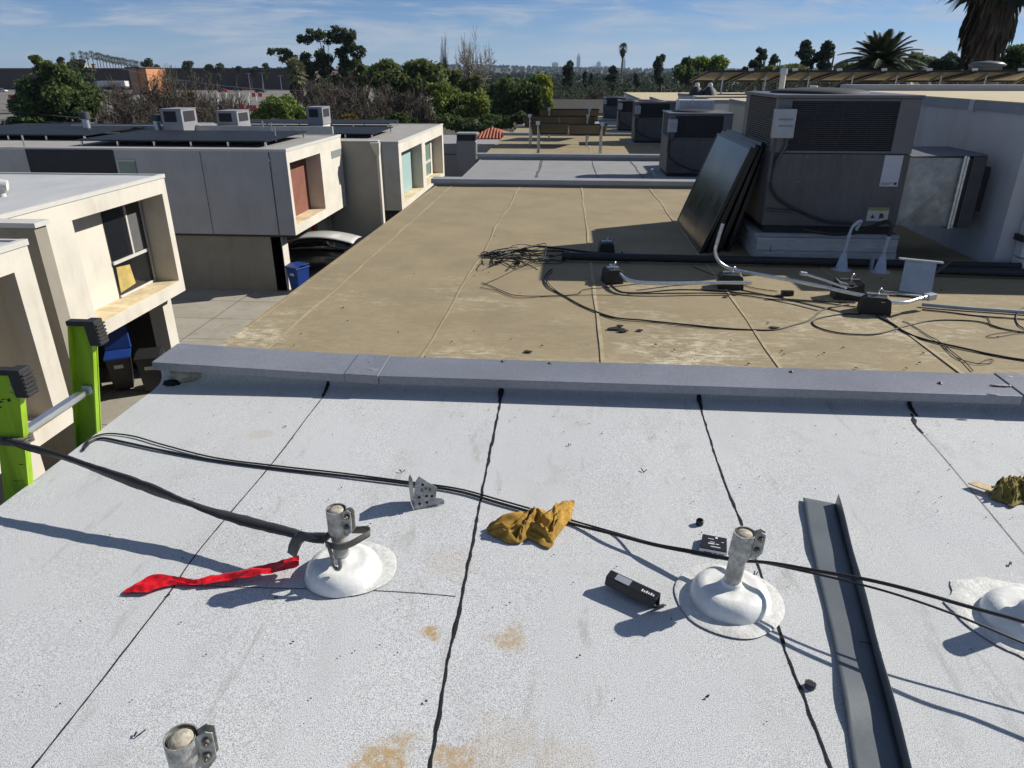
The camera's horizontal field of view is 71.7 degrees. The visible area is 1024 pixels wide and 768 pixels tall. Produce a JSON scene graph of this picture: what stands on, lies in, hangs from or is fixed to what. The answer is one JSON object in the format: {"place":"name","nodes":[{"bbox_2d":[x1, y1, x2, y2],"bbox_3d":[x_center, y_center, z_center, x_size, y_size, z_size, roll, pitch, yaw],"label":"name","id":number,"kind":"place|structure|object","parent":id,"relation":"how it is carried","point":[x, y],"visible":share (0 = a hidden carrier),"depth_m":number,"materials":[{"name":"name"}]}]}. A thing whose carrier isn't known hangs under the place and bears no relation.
{"place":"outdoors","nodes":[
{"label":"outdoors","id":0,"kind":"place"},
{"bbox_2d":[125,67,164,94],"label":"box building","id":1,"kind":"structure","parent":0,"point":[136,78],"depth_m":259.26,"materials":[{"name":"orange paint"}]},
{"bbox_2d":[99,267,324,428],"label":"driveway","id":2,"kind":"structure","parent":0,"point":[214,317],"depth_m":23.23,"materials":[{"name":"concrete"}]},
{"bbox_2d":[0,239,73,504],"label":"townhouse","id":3,"kind":"structure","parent":2,"relation":"on","point":[26,337],"depth_m":10.61,"materials":[{"name":"beige paint"}]},
{"bbox_2d":[0,218,74,471],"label":"party wall","id":4,"kind":"structure","parent":2,"relation":"on","point":[34,232],"depth_m":11.70,"materials":[{"name":"beige paint"}]},
{"bbox_2d":[0,318,108,501],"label":"ladder","id":5,"kind":"object","parent":2,"relation":"on","point":[86,339],"visible":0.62,"depth_m":3.13,"materials":[{"name":"green metal"}]},
{"bbox_2d":[0,172,185,390],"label":"townhouse","id":6,"kind":"structure","parent":2,"relation":"on","point":[112,238],"depth_m":16.31,"materials":[{"name":"beige paint"}]},
{"bbox_2d":[100,200,155,297],"bbox_3d":[-9.146,-3.320,16.948,0.054,2.150,1.540,2,24,4],"label":"window","id":7,"kind":"structure","parent":6,"relation":"in","point":[124,225],"depth_m":16.92,"materials":[{"name":"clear glass"}]},
{"bbox_2d":[103,324,133,389],"bbox_3d":[-9.918,-0.652,17.885,0.610,1.593,0.808,-10,26,-22],"label":"trash bin","id":8,"kind":"object","parent":2,"relation":"on","point":[118,363],"visible":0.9,"depth_m":17.83,"materials":[{"name":"black plastic"}]},
{"bbox_2d":[133,346,163,390],"bbox_3d":[-9.062,-0.353,17.880,0.601,1.051,0.749,-6,25,-14],"label":"trash bin","id":9,"kind":"object","parent":2,"relation":"on","point":[143,360],"visible":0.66,"depth_m":17.59,"materials":[{"name":"black plastic"}]},
{"bbox_2d":[0,133,346,290],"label":"townhouse","id":10,"kind":"structure","parent":2,"relation":"on","point":[241,212],"depth_m":25.16,"materials":[{"name":"beige paint"}]},
{"bbox_2d":[0,123,152,139],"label":"roof array","id":11,"kind":"object","parent":10,"relation":"on","point":[46,130],"visible":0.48,"depth_m":29.35,"materials":[{"name":"glass"}]},
{"bbox_2d":[159,107,197,129],"bbox_3d":[-14.277,-11.169,30.541,0.935,1.347,1.340,2,24,4],"label":"air conditioner","id":12,"kind":"object","parent":10,"relation":"on","point":[179,118],"visible":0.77,"depth_m":29.95,"materials":[{"name":"paint"}]},
{"bbox_2d":[76,130,306,146],"bbox_3d":[-11.930,-9.229,27.087,6.970,0.570,4.200,2,24,4],"label":"roof array","id":13,"kind":"object","parent":10,"relation":"on","point":[190,136],"visible":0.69,"depth_m":26.38,"materials":[{"name":"glass"}]},
{"bbox_2d":[92,125,333,133],"bbox_3d":[-13.601,-11.125,30.969,11.800,0.310,0.150,2,24,4],"label":"roof array","id":14,"kind":"object","parent":10,"relation":"on","point":[319,129],"visible":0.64,"depth_m":30.70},
{"bbox_2d":[284,261,309,290],"bbox_3d":[-7.776,-3.902,25.934,0.601,1.051,0.749,15,28,30],"label":"trash bin","id":15,"kind":"object","parent":2,"relation":"on","point":[298,273],"visible":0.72,"depth_m":25.69,"materials":[{"name":"blue plastic"}]},
{"bbox_2d":[198,122,444,221],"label":"townhouse","id":16,"kind":"structure","parent":2,"relation":"on","point":[412,159],"depth_m":36.06,"materials":[{"name":"beige paint"}]},
{"bbox_2d":[215,109,250,125],"bbox_3d":[-12.427,-11.620,31.720,0.978,1.198,1.340,2,24,4],"label":"air conditioner","id":17,"kind":"object","parent":16,"relation":"on","point":[234,117],"visible":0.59,"depth_m":31.09,"materials":[{"name":"paint"}]},
{"bbox_2d":[214,119,398,126],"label":"roof array","id":18,"kind":"object","parent":16,"relation":"on","point":[298,121],"visible":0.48,"depth_m":40.41,"materials":[{"name":"metal"}]},
{"bbox_2d":[306,106,330,125],"bbox_3d":[-10.094,-13.849,37.116,0.854,1.281,1.340,2,24,4],"label":"air conditioner","id":19,"kind":"object","parent":16,"relation":"on","point":[318,115],"visible":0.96,"depth_m":36.53,"materials":[{"name":"paint"}]},
{"bbox_2d":[333,126,392,137],"bbox_3d":[-8.987,-12.403,35.358,5.270,0.590,4.100,2,24,4],"label":"roof array","id":20,"kind":"object","parent":16,"relation":"on","point":[357,130],"visible":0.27,"depth_m":35.07,"materials":[{"name":"glass"}]},
{"bbox_2d":[287,231,361,266],"bbox_3d":[-7.138,-5.350,28.608,4.374,1.525,2.120,2,24,4],"label":"parked car","id":21,"kind":"object","parent":2,"relation":"on","point":[318,248],"visible":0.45,"depth_m":27.91,"materials":[{"name":"white metal"}]},
{"bbox_2d":[443,132,499,176],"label":"house","id":22,"kind":"structure","parent":2,"relation":"on","point":[462,150],"depth_m":46.03,"materials":[{"name":"stone"}]},
{"bbox_2d":[0,370,1023,767],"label":"townhouse","id":23,"kind":"structure","parent":2,"relation":"on","point":[544,668],"depth_m":2.42,"materials":[{"name":"paint"}]},
{"bbox_2d":[162,723,218,767],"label":"roof post","id":24,"kind":"object","parent":23,"relation":"on","point":[188,745],"visible":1,"depth_m":1.48,"materials":[{"name":"metal"}]},
{"bbox_2d":[123,555,298,592],"bbox_3d":[-1.020,0.643,2.424,0.579,0.057,0.087,-4,24,-9],"label":"marking tape","id":25,"kind":"object","parent":23,"relation":"on","point":[151,583],"visible":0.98,"depth_m":2.42,"materials":[{"name":"red plastic"}]},
{"bbox_2d":[304,503,396,597],"bbox_3d":[-0.561,0.521,2.436,0.311,0.276,0.312,2,24,4],"label":"roof post","id":26,"kind":"object","parent":23,"relation":"on","point":[367,566],"visible":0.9,"depth_m":2.39,"materials":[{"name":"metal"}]},
{"bbox_2d":[0,432,370,570],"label":"tie strap","id":27,"kind":"object","parent":26,"relation":"attached to","point":[298,537],"visible":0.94,"depth_m":2.57,"materials":[{"name":"fabric"}]},
{"bbox_2d":[408,475,443,509],"bbox_3d":[-0.344,0.410,2.851,0.128,0.149,0.101,-8,25,-17],"label":"metal bracket","id":28,"kind":"object","parent":23,"relation":"on","point":[423,494],"visible":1,"depth_m":2.82,"materials":[{"name":"metal"}]},
{"bbox_2d":[486,500,574,548],"bbox_3d":[0.128,0.522,2.702,0.410,0.057,0.236,-15,28,-30],"label":"cloth rag","id":29,"kind":"object","parent":23,"relation":"on","point":[543,527],"visible":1,"depth_m":2.67,"materials":[{"name":"fabric"}]},
{"bbox_2d":[82,437,1023,623],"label":"power cable","id":30,"kind":"object","parent":23,"relation":"on","point":[990,612],"visible":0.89,"depth_m":2.60,"materials":[{"name":"rubber"}]},
{"bbox_2d":[83,433,1023,644],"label":"thin cable","id":31,"kind":"object","parent":23,"relation":"on","point":[902,596],"visible":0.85,"depth_m":2.65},
{"bbox_2d":[152,343,1023,404],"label":"parapet wall","id":32,"kind":"structure","parent":23,"relation":"on","point":[184,363],"depth_m":3.81,"materials":[{"name":"metal"}]},
{"bbox_2d":[604,570,666,607],"bbox_3d":[0.407,0.683,2.339,0.202,0.060,0.058,17,29,34],"label":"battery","id":33,"kind":"object","parent":23,"relation":"on","point":[639,592],"visible":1,"depth_m":2.32,"materials":[{"name":"black plastic"}]},
{"bbox_2d":[699,534,726,555],"bbox_3d":[0.740,0.590,2.596,0.097,0.024,0.085,8,25,17],"label":"carton","id":34,"kind":"object","parent":23,"relation":"on","point":[713,544],"visible":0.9,"depth_m":2.58,"materials":[{"name":"black cardboard"}]},
{"bbox_2d":[675,526,784,638],"bbox_3d":[0.719,0.585,2.290,0.351,0.276,0.363,2,24,4],"label":"roof post","id":35,"kind":"object","parent":23,"relation":"on","point":[733,598],"visible":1,"depth_m":2.27,"materials":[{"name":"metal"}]},
{"bbox_2d":[803,494,911,767],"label":"angle flashing","id":36,"kind":"object","parent":23,"relation":"on","point":[876,735],"visible":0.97,"depth_m":2.12,"materials":[{"name":"metal"}]},
{"bbox_2d":[945,576,1023,657],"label":"roof post","id":37,"kind":"object","parent":23,"relation":"on","point":[1003,597],"visible":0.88,"depth_m":2.26,"materials":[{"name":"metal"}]},
{"bbox_2d":[988,475,1023,506],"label":"cloth rag","id":38,"kind":"object","parent":23,"relation":"on","point":[1009,490],"visible":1,"depth_m":2.89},
{"bbox_2d":[462,159,659,178],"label":"townhouse","id":39,"kind":"structure","parent":2,"relation":"on","point":[566,169],"depth_m":15.87,"materials":[{"name":"grey paint"}]},
{"bbox_2d":[477,153,659,160],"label":"parapet wall","id":40,"kind":"structure","parent":39,"relation":"on","point":[568,156],"depth_m":17.49,"materials":[{"name":"grey paint"}]},
{"bbox_2d":[650,109,734,178],"bbox_3d":[3.733,-4.894,14.461,1.560,1.338,1.400,2,24,4],"label":"air conditioner","id":41,"kind":"object","parent":39,"relation":"on","point":[688,136],"visible":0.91,"depth_m":13.91,"materials":[{"name":"paint"}]},
{"bbox_2d":[728,99,745,131],"bbox_3d":[11.024,-4.798,14.148,12.320,1.474,5.020,2,24,4],"label":"storey","id":42,"kind":"object","parent":39,"relation":"on","point":[737,107],"visible":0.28,"depth_m":15.74,"materials":[{"name":"beige paint"}]},
{"bbox_2d":[675,96,746,109],"bbox_3d":[4.182,-5.710,14.762,1.450,0.547,0.625,2,24,4],"label":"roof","id":43,"kind":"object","parent":42,"relation":"on","point":[693,103],"visible":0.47,"depth_m":14.47,"materials":[{"name":"white paint"}]},
{"bbox_2d":[487,135,660,153],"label":"townhouse","id":44,"kind":"structure","parent":2,"relation":"on","point":[557,144],"depth_m":21.54,"materials":[{"name":"grey paint"}]},
{"bbox_2d":[530,121,568,152],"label":"tilted panel","id":45,"kind":"object","parent":44,"relation":"on","point":[538,128],"visible":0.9,"depth_m":18.84,"materials":[{"name":"metal"}]},
{"bbox_2d":[540,107,598,139],"bbox_3d":[1.896,-8.690,23.575,1.924,0.995,1.178,2,24,4],"label":"tilted panel","id":46,"kind":"object","parent":44,"relation":"on","point":[571,112],"visible":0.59,"depth_m":23.19,"materials":[{"name":"metal"}]},
{"bbox_2d":[569,122,607,153],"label":"tilted panel","id":47,"kind":"object","parent":44,"relation":"on","point":[599,130],"visible":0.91,"depth_m":18.78,"materials":[{"name":"metal"}]},
{"bbox_2d":[626,99,675,143],"bbox_3d":[4.465,-8.269,22.393,1.560,1.338,1.400,2,24,4],"label":"air conditioner","id":48,"kind":"object","parent":44,"relation":"on","point":[647,117],"visible":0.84,"depth_m":21.86,"materials":[{"name":"grey metal"}]},
{"bbox_2d":[219,185,1023,374],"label":"townhouse","id":49,"kind":"structure","parent":2,"relation":"on","point":[437,240],"depth_m":5.37,"materials":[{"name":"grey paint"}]},
{"bbox_2d":[480,243,603,264],"bbox_3d":[0.186,-1.202,6.557,0.960,0.108,0.952,21,31,39],"label":"cable tangle","id":50,"kind":"object","parent":49,"relation":"on","point":[499,255],"visible":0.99,"depth_m":6.63,"materials":[{"name":"black rubber"}]},
{"bbox_2d":[431,177,695,188],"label":"parapet wall","id":51,"kind":"structure","parent":49,"relation":"on","point":[568,182],"depth_m":10.74,"materials":[{"name":"grey paint"}]},
{"bbox_2d":[601,261,622,284],"bbox_3d":[0.831,-0.927,5.856,0.150,0.175,0.150,-4,24,-9],"label":"pipe block","id":52,"kind":"object","parent":49,"relation":"on","point":[609,275],"depth_m":5.81,"materials":[{"name":"black rubber"}]},
{"bbox_2d":[609,264,751,284],"bbox_3d":[1.258,-0.832,5.633,1.185,0.027,0.426,12,27,25],"label":"conduit","id":53,"kind":"object","parent":52,"relation":"on","point":[621,275],"visible":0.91,"depth_m":5.53,"materials":[{"name":"metal"}]},
{"bbox_2d":[543,268,849,330],"bbox_3d":[1.209,-0.614,5.344,2.418,0.012,1.067,11,26,23],"label":"wire","id":54,"kind":"object","parent":49,"relation":"on","point":[691,324],"visible":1,"depth_m":4.95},
{"bbox_2d":[677,133,754,253],"bbox_3d":[2.061,-2.022,7.352,0.392,0.987,1.623,2,24,4],"label":"solar panel","id":55,"kind":"object","parent":49,"relation":"on","point":[715,183],"visible":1,"depth_m":7.17,"materials":[{"name":"glass"}]},
{"bbox_2d":[704,132,758,252],"bbox_3d":[2.116,-2.032,7.365,0.370,0.994,1.623,2,24,4],"label":"solar panel","id":56,"kind":"object","parent":49,"relation":"on","point":[709,246],"visible":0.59,"depth_m":6.66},
{"bbox_2d":[717,130,764,252],"bbox_3d":[2.201,-2.052,7.393,0.327,1.007,1.623,2,24,4],"label":"solar panel","id":57,"kind":"object","parent":49,"relation":"on","point":[734,209],"visible":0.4,"depth_m":6.68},
{"bbox_2d":[724,129,766,251],"bbox_3d":[2.286,-2.072,7.420,0.283,1.017,1.623,2,24,4],"label":"solar panel","id":58,"kind":"object","parent":49,"relation":"on","point":[737,220],"visible":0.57,"depth_m":6.74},
{"bbox_2d":[562,252,1021,268],"bbox_3d":[3.216,-1.064,6.260,5.542,0.068,0.089,2,24,5],"label":"insulated pipe","id":59,"kind":"object","parent":49,"relation":"on","point":[762,260],"visible":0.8,"depth_m":6.34,"materials":[{"name":"black rubber"}]},
{"bbox_2d":[735,87,925,259],"bbox_3d":[2.933,-2.058,6.818,1.295,1.468,1.470,2,24,4],"label":"air conditioner","id":60,"kind":"object","parent":49,"relation":"on","point":[836,159],"visible":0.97,"depth_m":6.31,"materials":[{"name":"paint"}]},
{"bbox_2d":[896,146,990,228],"bbox_3d":[3.914,-1.835,6.579,0.822,0.644,0.755,2,24,4],"label":"air duct","id":61,"kind":"object","parent":60,"relation":"attached to","point":[944,186],"visible":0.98,"depth_m":6.27,"materials":[{"name":"grey metal"}]},
{"bbox_2d":[830,273,864,300],"bbox_3d":[2.587,-0.757,5.443,0.219,0.196,0.150,4,24,9],"label":"pipe block","id":62,"kind":"object","parent":49,"relation":"on","point":[857,285],"depth_m":5.41,"materials":[{"name":"black rubber"}]},
{"bbox_2d":[803,220,892,273],"bbox_3d":[2.971,-1.256,6.265,0.768,0.444,0.170,16,28,31],"label":"roof jack","id":63,"kind":"object","parent":49,"relation":"on","point":[880,267],"visible":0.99,"depth_m":6.15,"materials":[{"name":"paint"}]},
{"bbox_2d":[857,288,891,315],"bbox_3d":[2.627,-0.608,5.117,0.210,0.186,0.150,8,25,17],"label":"pipe block","id":64,"kind":"object","parent":49,"relation":"on","point":[870,303],"depth_m":5.07,"materials":[{"name":"black rubber"}]},
{"bbox_2d":[713,223,864,296],"bbox_3d":[2.146,-0.971,5.458,1.228,0.388,0.115,19,30,36],"label":"conduit","id":65,"kind":"object","parent":64,"relation":"on","point":[778,277],"visible":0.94,"depth_m":5.60,"materials":[{"name":"metal"}]},
{"bbox_2d":[883,257,951,296],"bbox_3d":[3.183,-0.816,5.546,0.535,0.291,0.299,2,24,4],"label":"metal tray","id":66,"kind":"object","parent":49,"relation":"on","point":[918,275],"visible":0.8,"depth_m":5.54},
{"bbox_2d":[840,84,1023,262],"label":"storey","id":67,"kind":"object","parent":49,"relation":"on","point":[987,119],"visible":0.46,"depth_m":6.56,"materials":[{"name":"white paint"}]},
{"bbox_2d":[936,266,1023,276],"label":"insulated pipe","id":68,"kind":"object","parent":49,"relation":"on","point":[986,271],"visible":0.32,"depth_m":5.99,"materials":[{"name":"black rubber"}]},
{"bbox_2d":[0,89,436,123],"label":"parking lot","id":69,"kind":"structure","parent":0,"point":[4,98],"depth_m":240.17,"materials":[{"name":"asphalt"}]},
{"bbox_2d":[0,68,355,89],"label":"store","id":70,"kind":"structure","parent":69,"relation":"on","point":[8,76],"depth_m":328.14,"materials":[{"name":"grey concrete"}]},
{"bbox_2d":[283,57,307,108],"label":"fan palm","id":71,"kind":"object","parent":69,"relation":"on","point":[295,79],"visible":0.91,"depth_m":98.23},
{"bbox_2d":[331,140,384,239],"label":"party wall","id":72,"kind":"structure","parent":0,"point":[362,213],"depth_m":30.72,"materials":[{"name":"grey paint"}]},
{"bbox_2d":[0,0,1023,70],"label":"sky","id":73,"kind":"structure","parent":0,"point":[231,33],"materials":[{"name":"blue"}]},
{"bbox_2d":[514,128,630,132],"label":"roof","id":74,"kind":"structure","parent":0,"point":[609,130],"depth_m":29.87,"materials":[{"name":"grey paint"}]},
{"bbox_2d":[613,99,645,131],"bbox_3d":[5.136,-11.456,30.248,1.560,1.338,1.400,2,24,4],"label":"air conditioner","id":75,"kind":"object","parent":74,"relation":"on","point":[624,114],"visible":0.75,"depth_m":29.74,"materials":[{"name":"grey metal"}]},
{"bbox_2d":[366,76,1017,134],"bbox_3d":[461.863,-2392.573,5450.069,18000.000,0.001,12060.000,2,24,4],"label":"ground","id":76,"kind":"structure","parent":0,"point":[447,132],"depth_m":104.07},
{"bbox_2d":[0,61,106,125],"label":"broadleaf tree","id":77,"kind":"object","parent":76,"relation":"on","point":[48,91],"visible":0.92,"depth_m":59.35,"materials":[{"name":"green plant"}]},
{"bbox_2d":[99,74,149,122],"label":"bare tree","id":78,"kind":"object","parent":76,"relation":"on","point":[112,87],"visible":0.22,"depth_m":65.78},
{"bbox_2d":[98,93,162,124],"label":"bare tree","id":79,"kind":"object","parent":76,"relation":"on","point":[144,118],"visible":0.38,"depth_m":58.98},
{"bbox_2d":[183,83,251,121],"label":"bare tree","id":80,"kind":"object","parent":76,"relation":"on","point":[206,106],"visible":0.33,"depth_m":61.50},
{"bbox_2d":[250,94,306,118],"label":"round shrub","id":81,"kind":"object","parent":76,"relation":"on","point":[282,107],"visible":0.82,"depth_m":55.10,"materials":[{"name":"green plant"}]},
{"bbox_2d":[266,25,366,91],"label":"eucalyptus","id":82,"kind":"object","parent":76,"relation":"on","point":[323,61],"visible":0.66,"depth_m":101.55,"materials":[{"name":"green plant"}]},
{"bbox_2d":[316,78,375,119],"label":"bare tree","id":83,"kind":"object","parent":76,"relation":"on","point":[348,100],"visible":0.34,"depth_m":66.41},
{"bbox_2d":[339,84,391,119],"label":"bare tree","id":84,"kind":"object","parent":76,"relation":"on","point":[371,114],"visible":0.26,"depth_m":61.23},
{"bbox_2d":[371,78,415,116],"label":"bare tree","id":85,"kind":"object","parent":76,"relation":"on","point":[398,105],"visible":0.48,"depth_m":64.88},
{"bbox_2d":[360,57,447,109],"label":"broadleaf tree","id":86,"kind":"object","parent":76,"relation":"on","point":[409,75],"visible":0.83,"depth_m":74.70,"materials":[{"name":"green plant"}]},
{"bbox_2d":[425,79,490,132],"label":"broadleaf tree","id":87,"kind":"object","parent":76,"relation":"on","point":[446,99],"visible":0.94,"depth_m":61.97,"materials":[{"name":"green plant"}]},
{"bbox_2d":[436,62,484,131],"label":"broadleaf tree","id":88,"kind":"object","parent":76,"relation":"on","point":[472,83],"visible":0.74,"depth_m":81.20,"materials":[{"name":"green plant"}]},
{"bbox_2d":[435,112,505,132],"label":"laurel tree","id":89,"kind":"object","parent":76,"relation":"on","point":[448,121],"visible":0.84,"depth_m":57.94,"materials":[{"name":"green plant"}]},
{"bbox_2d":[453,28,496,122],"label":"bare sycamore","id":90,"kind":"object","parent":76,"relation":"on","point":[467,60],"visible":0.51,"depth_m":86.72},
{"bbox_2d":[484,72,550,128],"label":"broadleaf tree","id":91,"kind":"object","parent":76,"relation":"on","point":[524,96],"visible":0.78,"depth_m":70.99,"materials":[{"name":"green plant"}]},
{"bbox_2d":[552,99,602,115],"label":"house","id":92,"kind":"structure","parent":76,"relation":"on","point":[578,103],"depth_m":72.45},
{"bbox_2d":[226,64,1023,114],"bbox_3d":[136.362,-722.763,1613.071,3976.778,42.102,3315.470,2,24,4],"label":"woods","id":93,"kind":"object","parent":76,"relation":"on","point":[578,89],"visible":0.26,"depth_m":265.57,"materials":[{"name":"green plant"}]},
{"bbox_2d":[671,55,729,91],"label":"broadleaf tree","id":94,"kind":"object","parent":76,"relation":"on","point":[684,72],"visible":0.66,"depth_m":76.92,"materials":[{"name":"green plant"}]},
{"bbox_2d":[691,54,730,89],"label":"willow tree","id":95,"kind":"object","parent":76,"relation":"on","point":[714,62],"visible":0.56,"depth_m":79.97,"materials":[{"name":"green plant"}]},
{"bbox_2d":[795,39,817,86],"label":"conifer","id":96,"kind":"object","parent":76,"relation":"on","point":[806,52],"visible":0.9,"depth_m":105.66,"materials":[{"name":"green plant"}]},
{"bbox_2d":[814,40,835,86],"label":"conifer","id":97,"kind":"object","parent":76,"relation":"on","point":[824,54],"visible":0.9,"depth_m":103.95,"materials":[{"name":"green plant"}]},
{"bbox_2d":[818,28,932,87],"bbox_3d":[20.180,-14.780,40.050,6.033,9.557,5.993,2,24,4],"label":"date palm","id":98,"kind":"object","parent":76,"relation":"on","point":[885,51],"visible":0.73,"depth_m":38.06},
{"bbox_2d":[921,56,965,84],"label":"broadleaf tree","id":99,"kind":"object","parent":76,"relation":"on","point":[947,63],"visible":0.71,"depth_m":60.93,"materials":[{"name":"green plant"}]},
{"bbox_2d":[934,0,1023,83],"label":"fan palm","id":100,"kind":"object","parent":76,"relation":"on","point":[987,30],"visible":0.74,"depth_m":27.91,"materials":[{"name":"plant"}]},
{"bbox_2d":[998,43,1023,84],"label":"magnolia tree","id":101,"kind":"object","parent":76,"relation":"on","point":[1013,58],"visible":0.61,"depth_m":44.35,"materials":[{"name":"green plant"}]},
{"bbox_2d":[678,93,746,111],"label":"roof","id":102,"kind":"structure","parent":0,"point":[722,104],"depth_m":18.76,"materials":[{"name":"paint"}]},
{"bbox_2d":[689,68,753,93],"bbox_3d":[6.548,-9.549,22.359,1.664,0.751,1.589,2,24,4],"label":"tilted panel","id":103,"kind":"object","parent":102,"relation":"on","point":[714,76],"visible":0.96,"depth_m":22.13,"materials":[{"name":"metal"}]},
{"bbox_2d":[730,68,797,91],"bbox_3d":[7.844,-9.509,22.267,1.664,0.751,1.589,2,24,4],"label":"tilted panel","id":104,"kind":"object","parent":102,"relation":"on","point":[764,76],"visible":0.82,"depth_m":22.16,"materials":[{"name":"metal"}]},
{"bbox_2d":[770,68,842,87],"bbox_3d":[9.140,-9.468,22.175,1.664,0.751,1.589,2,24,4],"label":"tilted panel","id":105,"kind":"object","parent":102,"relation":"on","point":[799,76],"visible":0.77,"depth_m":21.92,"materials":[{"name":"metal"}]},
{"bbox_2d":[812,68,886,86],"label":"tilted panel","id":106,"kind":"object","parent":102,"relation":"on","point":[848,76],"visible":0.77,"depth_m":21.86,"materials":[{"name":"metal"}]},
{"bbox_2d":[854,68,932,83],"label":"tilted panel","id":107,"kind":"object","parent":102,"relation":"on","point":[890,76],"visible":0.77,"depth_m":21.75,"materials":[{"name":"metal"}]},
{"bbox_2d":[896,68,977,83],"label":"tilted panel","id":108,"kind":"object","parent":102,"relation":"on","point":[934,76],"visible":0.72,"depth_m":21.65,"materials":[{"name":"metal"}]},
{"bbox_2d":[938,68,1023,84],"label":"tilted panel","id":109,"kind":"object","parent":102,"relation":"on","point":[978,76],"visible":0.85,"depth_m":21.55,"materials":[{"name":"metal"}]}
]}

